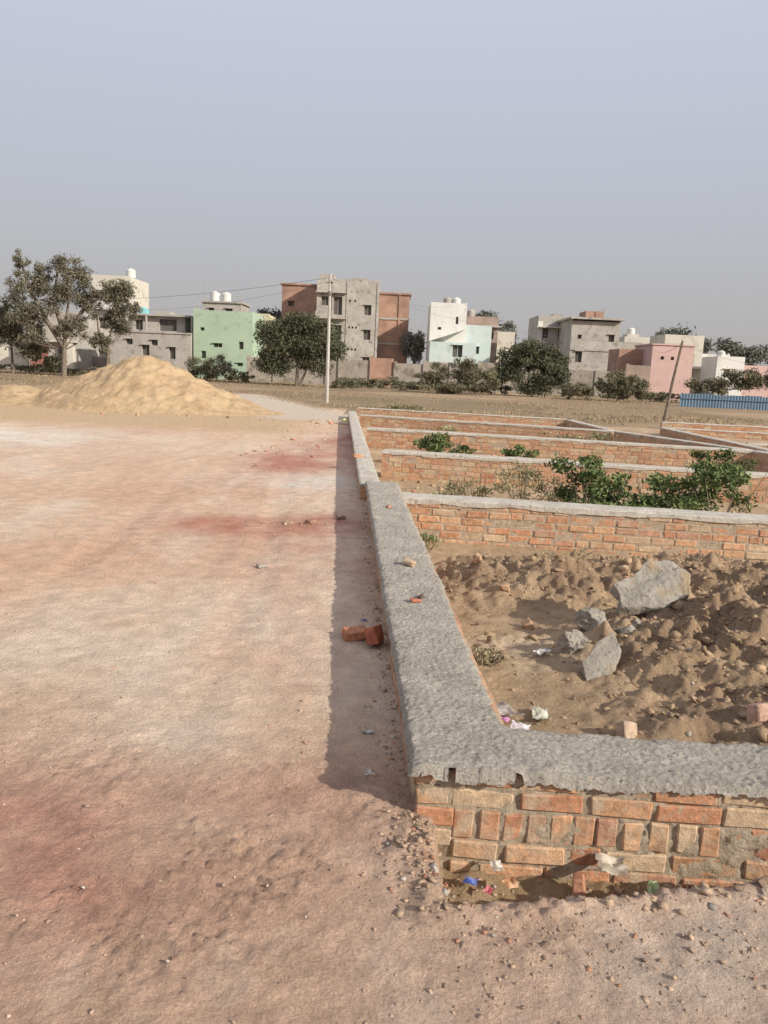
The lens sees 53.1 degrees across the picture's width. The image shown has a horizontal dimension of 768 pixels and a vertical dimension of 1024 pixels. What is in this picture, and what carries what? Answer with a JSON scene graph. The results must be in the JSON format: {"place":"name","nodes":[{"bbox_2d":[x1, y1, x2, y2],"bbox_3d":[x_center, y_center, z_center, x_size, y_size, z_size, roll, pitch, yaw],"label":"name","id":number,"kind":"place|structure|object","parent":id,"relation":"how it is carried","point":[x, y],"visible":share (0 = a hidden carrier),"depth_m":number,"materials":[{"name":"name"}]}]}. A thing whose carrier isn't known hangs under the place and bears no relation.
{"place":"outdoors","nodes":[
{"label":"outdoors","id":0,"kind":"place"},
{"bbox_2d":[92,268,148,356],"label":"cream apartment house","id":1,"kind":"structure","parent":0,"point":[141,293],"depth_m":92.91,"materials":[{"name":"paint"}]},
{"bbox_2d":[109,311,193,374],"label":"grey house","id":2,"kind":"structure","parent":0,"point":[164,335],"depth_m":73.69,"materials":[{"name":"paint"}]},
{"bbox_2d":[200,288,250,311],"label":"house with water tanks","id":3,"kind":"structure","parent":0,"point":[225,305],"depth_m":87.41,"materials":[{"name":"grey paint"}]},
{"bbox_2d":[193,295,263,379],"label":"green house","id":4,"kind":"structure","parent":0,"point":[229,335],"depth_m":73.63,"materials":[{"name":"paint"}]},
{"bbox_2d":[257,313,275,348],"bbox_3d":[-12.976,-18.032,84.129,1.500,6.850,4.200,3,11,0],"label":"yellow house","id":5,"kind":"structure","parent":0,"point":[266,318],"depth_m":81.72,"materials":[{"name":"paint"}]},
{"bbox_2d":[280,274,411,375],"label":"unfinished apartment building","id":6,"kind":"structure","parent":0,"point":[369,325],"depth_m":90.01,"materials":[{"name":"concrete"}]},
{"bbox_2d":[0,368,767,1023],"bbox_3d":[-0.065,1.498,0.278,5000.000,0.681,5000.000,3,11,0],"label":"ground","id":7,"kind":"structure","parent":0,"point":[260,954],"depth_m":3.45,"materials":[{"name":"soil"}]},
{"bbox_2d":[0,363,58,370],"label":"shrub","id":8,"kind":"object","parent":7,"relation":"on","point":[21,367],"visible":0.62,"depth_m":64.90,"materials":[{"name":"green plant"}]},
{"bbox_2d":[0,293,68,373],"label":"leafy tree","id":9,"kind":"object","parent":7,"relation":"on","point":[34,350],"visible":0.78,"depth_m":60.48,"materials":[{"name":"green plant"}]},
{"bbox_2d":[0,310,98,371],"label":"maroon and grey house","id":10,"kind":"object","parent":7,"relation":"on","point":[79,355],"visible":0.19,"depth_m":79.41,"materials":[{"name":"beige paint"}]},
{"bbox_2d":[2,248,114,376],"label":"neem tree","id":11,"kind":"object","parent":7,"relation":"on","point":[23,316],"visible":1,"depth_m":58.04,"materials":[{"name":"green plant"}]},
{"bbox_2d":[19,366,101,375],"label":"shrub","id":12,"kind":"object","parent":7,"relation":"on","point":[57,371],"visible":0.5,"depth_m":63.16,"materials":[{"name":"green plant"}]},
{"bbox_2d":[92,356,109,369],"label":"compound wall","id":13,"kind":"structure","parent":7,"relation":"on","point":[98,362],"depth_m":82.68,"materials":[{"name":"paint"}]},
{"bbox_2d":[86,278,143,364],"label":"roadside tree","id":14,"kind":"object","parent":7,"relation":"on","point":[122,289],"visible":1,"depth_m":58.47,"materials":[{"name":"green plant"}]},
{"bbox_2d":[0,355,285,415],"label":"sand pile","id":15,"kind":"object","parent":7,"relation":"on","point":[145,384],"visible":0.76,"depth_m":24.19,"materials":[{"name":"sand"}]},
{"bbox_2d":[184,356,221,378],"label":"shrub","id":16,"kind":"object","parent":7,"relation":"on","point":[195,372],"visible":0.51,"depth_m":64.91,"materials":[{"name":"green plant"}]},
{"bbox_2d":[199,352,236,380],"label":"shrub","id":17,"kind":"object","parent":7,"relation":"on","point":[222,366],"visible":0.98,"depth_m":62.96,"materials":[{"name":"green plant"}]},
{"bbox_2d":[95,412,341,467],"bbox_3d":[-5.298,-1.966,18.079,8.295,0.119,12.196,3,11,0],"label":"yard debris","id":18,"kind":"object","parent":7,"relation":"on","point":[137,414],"visible":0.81,"depth_m":19.06,"materials":[{"name":"stone"}]},
{"bbox_2d":[226,370,255,382],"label":"shrub","id":19,"kind":"object","parent":7,"relation":"on","point":[244,377],"visible":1,"depth_m":62.02,"materials":[{"name":"green plant"}]},
{"bbox_2d":[257,307,281,320],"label":"distant tree","id":20,"kind":"object","parent":7,"relation":"on","point":[276,313],"visible":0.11,"depth_m":100.48,"materials":[{"name":"green plant"}]},
{"bbox_2d":[249,310,352,385],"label":"round tree","id":21,"kind":"object","parent":7,"relation":"on","point":[280,337],"visible":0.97,"depth_m":60.08,"materials":[{"name":"green plant"}]},
{"bbox_2d":[325,274,333,402],"bbox_3d":[-2.473,-7.565,34.159,0.270,5.800,0.253,12,14,41],"label":"electric pole","id":22,"kind":"object","parent":7,"relation":"on","point":[328,348],"visible":0.93,"depth_m":34.17,"materials":[{"name":"concrete"}]},
{"bbox_2d":[3,278,324,299],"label":"overhead wire","id":23,"kind":"object","parent":22,"relation":"attached to","point":[169,296],"visible":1,"depth_m":40.75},
{"bbox_2d":[330,378,363,387],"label":"shrub","id":24,"kind":"object","parent":7,"relation":"on","point":[345,383],"visible":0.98,"depth_m":59.11,"materials":[{"name":"green plant"}]},
{"bbox_2d":[341,625,365,641],"bbox_3d":[-0.169,0.732,4.630,0.157,0.067,0.105,-1,14,-18],"label":"loose brick","id":25,"kind":"object","parent":7,"relation":"on","point":[352,633],"visible":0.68,"depth_m":4.59,"materials":[{"name":"brick"}]},
{"bbox_2d":[336,377,384,387],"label":"shrub","id":26,"kind":"object","parent":7,"relation":"on","point":[370,383],"visible":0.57,"depth_m":63.04,"materials":[{"name":"green plant"}]},
{"bbox_2d":[348,411,379,499],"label":"yard brick wall","id":27,"kind":"structure","parent":7,"relation":"on","point":[365,469],"depth_m":12.30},
{"bbox_2d":[364,624,383,644],"bbox_3d":[-0.059,0.729,4.536,0.084,0.108,0.150,-19,-9,18],"label":"loose brick","id":28,"kind":"object","parent":7,"relation":"on","point":[374,635],"visible":1,"depth_m":4.47,"materials":[{"name":"brick"}]},
{"bbox_2d":[1,490,747,1023],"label":"pebbles","id":29,"kind":"object","parent":7,"relation":"on","point":[481,1016],"visible":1,"depth_m":2.52,"materials":[{"name":"stone"}]},
{"bbox_2d":[378,376,407,388],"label":"shrub","id":30,"kind":"object","parent":7,"relation":"on","point":[392,381],"visible":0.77,"depth_m":64.93,"materials":[{"name":"green plant"}]},
{"bbox_2d":[366,404,432,410],"bbox_3d":[0.600,-3.787,28.640,2.588,0.525,0.824,3,11,0],"label":"weed plant","id":31,"kind":"object","parent":7,"relation":"on","point":[405,406],"visible":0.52,"depth_m":28.60,"materials":[{"name":"green plant"}]},
{"bbox_2d":[389,381,427,390],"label":"shrub","id":32,"kind":"object","parent":7,"relation":"on","point":[410,385],"visible":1,"depth_m":61.05,"materials":[{"name":"green plant"}]},
{"bbox_2d":[400,329,426,363],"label":"distant tree","id":33,"kind":"object","parent":7,"relation":"on","point":[412,345],"visible":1,"depth_m":93.45,"materials":[{"name":"green plant"}]},
{"bbox_2d":[413,373,437,390],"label":"shrub","id":34,"kind":"object","parent":7,"relation":"on","point":[420,382],"visible":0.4,"depth_m":64.90,"materials":[{"name":"green plant"}]},
{"bbox_2d":[247,355,612,395],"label":"compound wall","id":35,"kind":"structure","parent":7,"relation":"on","point":[377,368],"depth_m":70.82,"materials":[{"name":"paint"}]},
{"bbox_2d":[420,533,439,550],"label":"weed plant","id":36,"kind":"object","parent":7,"relation":"on","point":[426,535],"visible":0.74,"depth_m":8.02,"materials":[{"name":"green plant"}]},
{"bbox_2d":[411,429,476,453],"bbox_3d":[1.224,-1.214,14.992,1.406,0.804,0.947,3,11,0],"label":"castor bush","id":37,"kind":"object","parent":7,"relation":"on","point":[437,442],"visible":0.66,"depth_m":14.90,"materials":[{"name":"green plant"}]},
{"bbox_2d":[428,480,462,494],"bbox_3d":[0.843,-0.200,10.322,0.493,0.473,0.395,5,11,14],"label":"weed plant","id":38,"kind":"object","parent":7,"relation":"on","point":[449,489],"visible":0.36,"depth_m":10.35,"materials":[{"name":"green plant"}]},
{"bbox_2d":[426,297,491,363],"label":"white and blue house","id":39,"kind":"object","parent":7,"relation":"on","point":[450,337],"visible":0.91,"depth_m":87.51,"materials":[{"name":"paint"}]},
{"bbox_2d":[420,355,500,394],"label":"shrub","id":40,"kind":"object","parent":7,"relation":"on","point":[466,375],"visible":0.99,"depth_m":56.78,"materials":[{"name":"green plant"}]},
{"bbox_2d":[357,407,566,425],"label":"plot brick wall","id":41,"kind":"structure","parent":7,"relation":"on","point":[472,417],"depth_m":26.19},
{"bbox_2d":[463,876,478,885],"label":"plastic litter","id":42,"kind":"object","parent":7,"relation":"on","point":[471,880],"visible":1,"depth_m":2.70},
{"bbox_2d":[473,553,481,562],"bbox_3d":[0.780,0.388,6.372,0.065,0.085,0.052,33,46,31],"label":"brick fragment","id":43,"kind":"object","parent":7,"relation":"on","point":[477,558],"visible":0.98,"depth_m":6.35,"materials":[{"name":"brick"}]},
{"bbox_2d":[360,414,612,440],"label":"plot brick wall","id":44,"kind":"structure","parent":7,"relation":"on","point":[380,421],"depth_m":22.14,"materials":[{"name":"brick"}]},
{"bbox_2d":[470,644,505,666],"bbox_3d":[0.586,0.843,4.474,0.222,0.131,0.201,-1,11,-20],"label":"weed plant","id":45,"kind":"object","parent":7,"relation":"on","point":[478,658],"visible":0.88,"depth_m":4.44,"materials":[{"name":"green plant"}]},
{"bbox_2d":[483,885,495,894],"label":"plastic litter","id":46,"kind":"object","parent":7,"relation":"on","point":[488,889],"visible":1,"depth_m":2.66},
{"bbox_2d":[475,310,517,344],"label":"distant tree","id":47,"kind":"object","parent":7,"relation":"on","point":[509,326],"visible":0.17,"depth_m":125.35,"materials":[{"name":"green plant"}]},
{"bbox_2d":[489,859,504,871],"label":"plastic litter","id":48,"kind":"object","parent":7,"relation":"on","point":[495,865],"visible":1,"depth_m":2.76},
{"bbox_2d":[483,380,512,394],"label":"shrub","id":49,"kind":"object","parent":7,"relation":"on","point":[505,388],"visible":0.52,"depth_m":60.97,"materials":[{"name":"green plant"}]},
{"bbox_2d":[501,583,509,591],"bbox_3d":[0.925,0.581,5.897,0.076,0.058,0.064,3,11,0],"label":"brick fragment","id":50,"kind":"object","parent":7,"relation":"on","point":[504,587],"visible":1,"depth_m":5.88,"materials":[{"name":"brick"}]},
{"bbox_2d":[496,331,514,362],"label":"cream hut","id":51,"kind":"object","parent":7,"relation":"on","point":[505,339],"visible":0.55,"depth_m":97.56,"materials":[{"name":"paint"}]},
{"bbox_2d":[245,473,767,1023],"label":"brick rubble","id":52,"kind":"object","parent":7,"relation":"on","point":[703,889],"visible":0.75,"depth_m":2.42,"materials":[{"name":"brick"}]},
{"bbox_2d":[502,876,519,889],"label":"plastic litter","id":53,"kind":"object","parent":7,"relation":"on","point":[511,882],"visible":1,"depth_m":2.69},
{"bbox_2d":[496,701,525,715],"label":"plastic litter","id":54,"kind":"object","parent":7,"relation":"on","point":[504,709],"visible":0.88,"depth_m":3.75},
{"bbox_2d":[444,461,578,502],"bbox_3d":[1.797,-0.344,10.560,1.910,0.759,0.936,3,11,0],"label":"dry weed bush","id":55,"kind":"object","parent":7,"relation":"on","point":[523,494],"visible":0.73,"depth_m":10.49,"materials":[{"name":"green plant"}]},
{"bbox_2d":[418,425,616,439],"bbox_3d":[3.386,-1.956,20.184,5.274,0.544,0.864,4,11,7],"label":"weed plant","id":56,"kind":"object","parent":7,"relation":"on","point":[598,436],"visible":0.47,"depth_m":20.11,"materials":[{"name":"green plant"}]},
{"bbox_2d":[500,444,539,457],"bbox_3d":[2.721,-1.124,15.456,0.852,0.555,0.668,3,11,0],"label":"castor bush","id":57,"kind":"object","parent":7,"relation":"on","point":[519,450],"visible":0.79,"depth_m":15.31,"materials":[{"name":"green plant"}]},
{"bbox_2d":[510,720,530,729],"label":"plastic litter","id":58,"kind":"object","parent":7,"relation":"on","point":[514,725],"visible":0.64,"depth_m":3.49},
{"bbox_2d":[521,618,533,629],"bbox_3d":[0.978,0.762,5.222,0.066,0.057,0.079,-40,20,2],"label":"brick fragment","id":59,"kind":"object","parent":7,"relation":"on","point":[527,623],"visible":1,"depth_m":5.19,"materials":[{"name":"brick"}]},
{"bbox_2d":[492,334,580,397],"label":"leafy tree","id":60,"kind":"object","parent":7,"relation":"on","point":[528,356],"visible":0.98,"depth_m":58.60,"materials":[{"name":"green plant"}]},
{"bbox_2d":[530,706,549,719],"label":"plastic litter","id":61,"kind":"object","parent":7,"relation":"on","point":[538,713],"visible":1,"depth_m":3.74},
{"bbox_2d":[533,648,550,654],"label":"plastic litter","id":62,"kind":"object","parent":7,"relation":"on","point":[540,651],"visible":1,"depth_m":4.56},
{"bbox_2d":[366,427,752,470],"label":"plot brick wall","id":63,"kind":"structure","parent":7,"relation":"on","point":[613,451],"depth_m":17.38,"materials":[{"name":"brick"}]},
{"bbox_2d":[367,497,767,888],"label":"brick courses","id":64,"kind":"object","parent":7,"relation":"on","point":[518,827],"visible":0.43,"depth_m":2.78,"materials":[{"name":"brick"}]},
{"bbox_2d":[365,481,767,798],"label":"cement coping","id":65,"kind":"object","parent":64,"relation":"on","point":[450,718],"visible":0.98,"depth_m":3.00,"materials":[{"name":"concrete"}]},
{"bbox_2d":[403,558,415,566],"bbox_3d":[0.185,0.367,5.538,0.085,0.045,0.078,15,14,18],"label":"brick fragment","id":66,"kind":"object","parent":65,"relation":"on","point":[409,562],"visible":1,"depth_m":5.51,"materials":[{"name":"ceramic"}]},
{"bbox_2d":[535,547,600,557],"bbox_3d":[1.903,0.441,7.952,0.785,0.175,0.200,3,11,0],"label":"weed plant","id":67,"kind":"object","parent":7,"relation":"on","point":[554,553],"visible":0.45,"depth_m":7.94,"materials":[{"name":"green plant"}]},
{"bbox_2d":[557,382,589,397],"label":"shrub","id":68,"kind":"object","parent":7,"relation":"on","point":[568,386],"visible":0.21,"depth_m":62.94,"materials":[{"name":"green plant"}]},
{"bbox_2d":[556,630,591,654],"bbox_3d":[1.137,0.788,4.599,0.167,0.167,0.226,32,36,29],"label":"concrete rubble piece","id":69,"kind":"object","parent":7,"relation":"on","point":[571,642],"visible":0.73,"depth_m":4.55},
{"bbox_2d":[381,449,767,503],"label":"plot brick wall","id":70,"kind":"structure","parent":7,"relation":"on","point":[419,465],"depth_m":12.94,"materials":[{"name":"brick"}]},
{"bbox_2d":[563,385,594,400],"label":"shrub","id":71,"kind":"object","parent":7,"relation":"on","point":[573,390],"visible":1,"depth_m":56.13,"materials":[{"name":"green plant"}]},
{"bbox_2d":[572,872,586,896],"bbox_3d":[0.680,1.318,2.689,0.052,0.088,0.115,-7,-12,12],"label":"loose brick","id":72,"kind":"object","parent":7,"relation":"on","point":[578,885],"visible":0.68,"depth_m":2.64,"materials":[{"name":"brick"}]},
{"bbox_2d":[399,449,767,512],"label":"soil lumps","id":73,"kind":"object","parent":7,"relation":"on","point":[442,488],"visible":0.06,"depth_m":12.20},
{"bbox_2d":[401,492,767,562],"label":"plot brick wall","id":74,"kind":"structure","parent":7,"relation":"on","point":[599,528],"depth_m":8.31,"materials":[{"name":"brick"}]},
{"bbox_2d":[572,607,609,630],"bbox_3d":[1.319,0.695,4.907,0.228,0.145,0.211,22,20,-4],"label":"concrete rubble piece","id":75,"kind":"object","parent":7,"relation":"on","point":[586,619],"visible":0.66,"depth_m":4.88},
{"bbox_2d":[566,420,616,440],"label":"plot side brick wall","id":76,"kind":"structure","parent":7,"relation":"on","point":[574,424],"depth_m":23.70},
{"bbox_2d":[580,631,620,680],"bbox_3d":[1.192,0.826,4.235,0.367,0.064,0.244,-24,55,-16],"label":"concrete slab piece","id":77,"kind":"object","parent":7,"relation":"on","point":[602,658],"visible":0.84,"depth_m":4.22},
{"bbox_2d":[440,550,767,743],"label":"soil clods","id":78,"kind":"object","parent":7,"relation":"on","point":[762,733],"visible":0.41,"depth_m":4.52,"materials":[{"name":"soil"}]},
{"bbox_2d":[615,625,634,634],"bbox_3d":[1.486,0.745,4.716,0.116,0.099,0.154,-16,-12,6],"label":"concrete rubble piece","id":79,"kind":"object","parent":78,"relation":"on","point":[627,629],"visible":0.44,"depth_m":4.68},
{"bbox_2d":[595,852,628,875],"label":"plastic litter","id":80,"kind":"object","parent":7,"relation":"on","point":[611,865],"visible":1,"depth_m":2.73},
{"bbox_2d":[592,368,655,400],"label":"shrub","id":81,"kind":"object","parent":7,"relation":"on","point":[624,385],"visible":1,"depth_m":56.86,"materials":[{"name":"green plant"}]},
{"bbox_2d":[614,721,636,737],"bbox_3d":[1.097,1.005,3.498,0.120,0.094,0.076,20,-33,-41],"label":"loose brick","id":82,"kind":"object","parent":7,"relation":"on","point":[626,729],"visible":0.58,"depth_m":3.47,"materials":[{"name":"brick"}]},
{"bbox_2d":[624,364,650,398],"bbox_3d":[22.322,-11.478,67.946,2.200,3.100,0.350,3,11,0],"label":"building","id":83,"kind":"structure","parent":7,"relation":"on","point":[641,372],"depth_m":67.71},
{"bbox_2d":[632,618,642,626],"bbox_3d":[1.601,0.718,4.824,0.112,0.068,0.082,31,14,-14],"label":"concrete rubble piece","id":84,"kind":"object","parent":7,"relation":"on","point":[637,622],"visible":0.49,"depth_m":4.79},
{"bbox_2d":[609,560,690,615],"bbox_3d":[1.778,0.498,5.120,0.583,0.107,0.397,-9,46,-6],"label":"concrete slab piece","id":85,"kind":"object","parent":7,"relation":"on","point":[650,586],"visible":0.97,"depth_m":5.07,"materials":[{"name":"concrete"}]},
{"bbox_2d":[636,392,667,401],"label":"shrub","id":86,"kind":"object","parent":7,"relation":"on","point":[658,397],"visible":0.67,"depth_m":59.92,"materials":[{"name":"green plant"}]},
{"bbox_2d":[647,880,658,892],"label":"plastic litter","id":87,"kind":"object","parent":7,"relation":"on","point":[652,886],"visible":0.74,"depth_m":2.72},
{"bbox_2d":[544,451,766,512],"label":"castor bush","id":88,"kind":"object","parent":7,"relation":"on","point":[695,500],"visible":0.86,"depth_m":10.15,"materials":[{"name":"green plant"}]},
{"bbox_2d":[657,393,679,401],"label":"shrub","id":89,"kind":"object","parent":7,"relation":"on","point":[673,396],"visible":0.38,"depth_m":60.95,"materials":[{"name":"green plant"}]},
{"bbox_2d":[662,341,685,421],"bbox_3d":[11.472,-5.055,30.499,0.620,3.414,0.140,3,11,0],"label":"leaning pole","id":90,"kind":"object","parent":7,"relation":"on","point":[671,387],"visible":0.85,"depth_m":30.46,"materials":[{"name":"wood"}]},
{"bbox_2d":[647,321,715,353],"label":"distant tree","id":91,"kind":"object","parent":7,"relation":"on","point":[707,346],"visible":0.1,"depth_m":125.92,"materials":[{"name":"green plant"}]},
{"bbox_2d":[613,431,751,449],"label":"plot side brick wall","id":92,"kind":"structure","parent":7,"relation":"on","point":[622,436],"depth_m":19.43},
{"bbox_2d":[659,427,767,451],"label":"plot side brick wall","id":93,"kind":"structure","parent":7,"relation":"on","point":[677,434],"depth_m":20.35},
{"bbox_2d":[660,421,767,432],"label":"plot brick wall","id":94,"kind":"structure","parent":7,"relation":"on","point":[745,428],"depth_m":26.21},
{"bbox_2d":[669,427,767,440],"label":"plot brick wall","id":95,"kind":"structure","parent":7,"relation":"on","point":[736,434],"depth_m":23.15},
{"bbox_2d":[679,392,767,409],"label":"blue sheet fence","id":96,"kind":"object","parent":7,"relation":"on","point":[748,402],"visible":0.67,"depth_m":51.36,"materials":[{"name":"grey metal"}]},
{"bbox_2d":[679,367,767,395],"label":"shrub","id":97,"kind":"object","parent":7,"relation":"on","point":[750,382],"visible":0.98,"depth_m":58.73,"materials":[{"name":"green plant"}]},
{"bbox_2d":[686,447,767,471],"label":"weed plant","id":98,"kind":"object","parent":7,"relation":"on","point":[699,455],"visible":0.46,"depth_m":13.91,"materials":[{"name":"green plant"}]},
{"bbox_2d":[699,350,767,396],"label":"white bungalow","id":99,"kind":"object","parent":7,"relation":"on","point":[713,367],"visible":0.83,"depth_m":78.83,"materials":[{"name":"paint"}]},
{"bbox_2d":[710,337,767,365],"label":"distant tree","id":100,"kind":"object","parent":7,"relation":"on","point":[753,354],"visible":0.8,"depth_m":115.72,"materials":[{"name":"green plant"}]},
{"bbox_2d":[746,443,767,447],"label":"plot brick wall","id":101,"kind":"structure","parent":7,"relation":"on","point":[761,445],"depth_m":18.48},
{"bbox_2d":[747,703,767,722],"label":"loose brick","id":102,"kind":"object","parent":7,"relation":"on","point":[757,712],"visible":0.86,"depth_m":3.49,"materials":[{"name":"brick"}]},
{"bbox_2d":[750,450,767,471],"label":"plot side brick wall","id":103,"kind":"structure","parent":7,"relation":"on","point":[761,457],"depth_m":16.32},
{"bbox_2d":[0,370,767,425],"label":"dry field grass","id":104,"kind":"structure","parent":0,"point":[581,413],"depth_m":41.49,"materials":[{"name":"plant"}]},
{"bbox_2d":[0,0,767,365],"label":"sky","id":105,"kind":"structure","parent":0,"point":[519,160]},
{"bbox_2d":[466,309,501,362],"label":"brown brick house","id":106,"kind":"structure","parent":0,"point":[472,318],"depth_m":94.30,"materials":[{"name":"concrete"}]},
{"bbox_2d":[528,314,570,352],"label":"plastered house","id":107,"kind":"structure","parent":0,"point":[542,326],"depth_m":85.70,"materials":[{"name":"beige paint"}]},
{"bbox_2d":[557,307,642,370],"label":"grey two storey house","id":108,"kind":"structure","parent":0,"point":[588,352],"depth_m":80.08,"materials":[{"name":"paint"}]},
{"bbox_2d":[619,328,649,343],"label":"cream house","id":109,"kind":"structure","parent":0,"point":[630,336],"depth_m":92.58,"materials":[{"name":"paint"}]},
{"bbox_2d":[607,343,695,399],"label":"pink house","id":110,"kind":"structure","parent":0,"point":[661,363],"depth_m":68.78,"materials":[{"name":"paint"}]},
{"bbox_2d":[649,334,729,393],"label":"cream house","id":111,"kind":"structure","parent":0,"point":[698,342],"depth_m":82.95,"materials":[{"name":"paint"}]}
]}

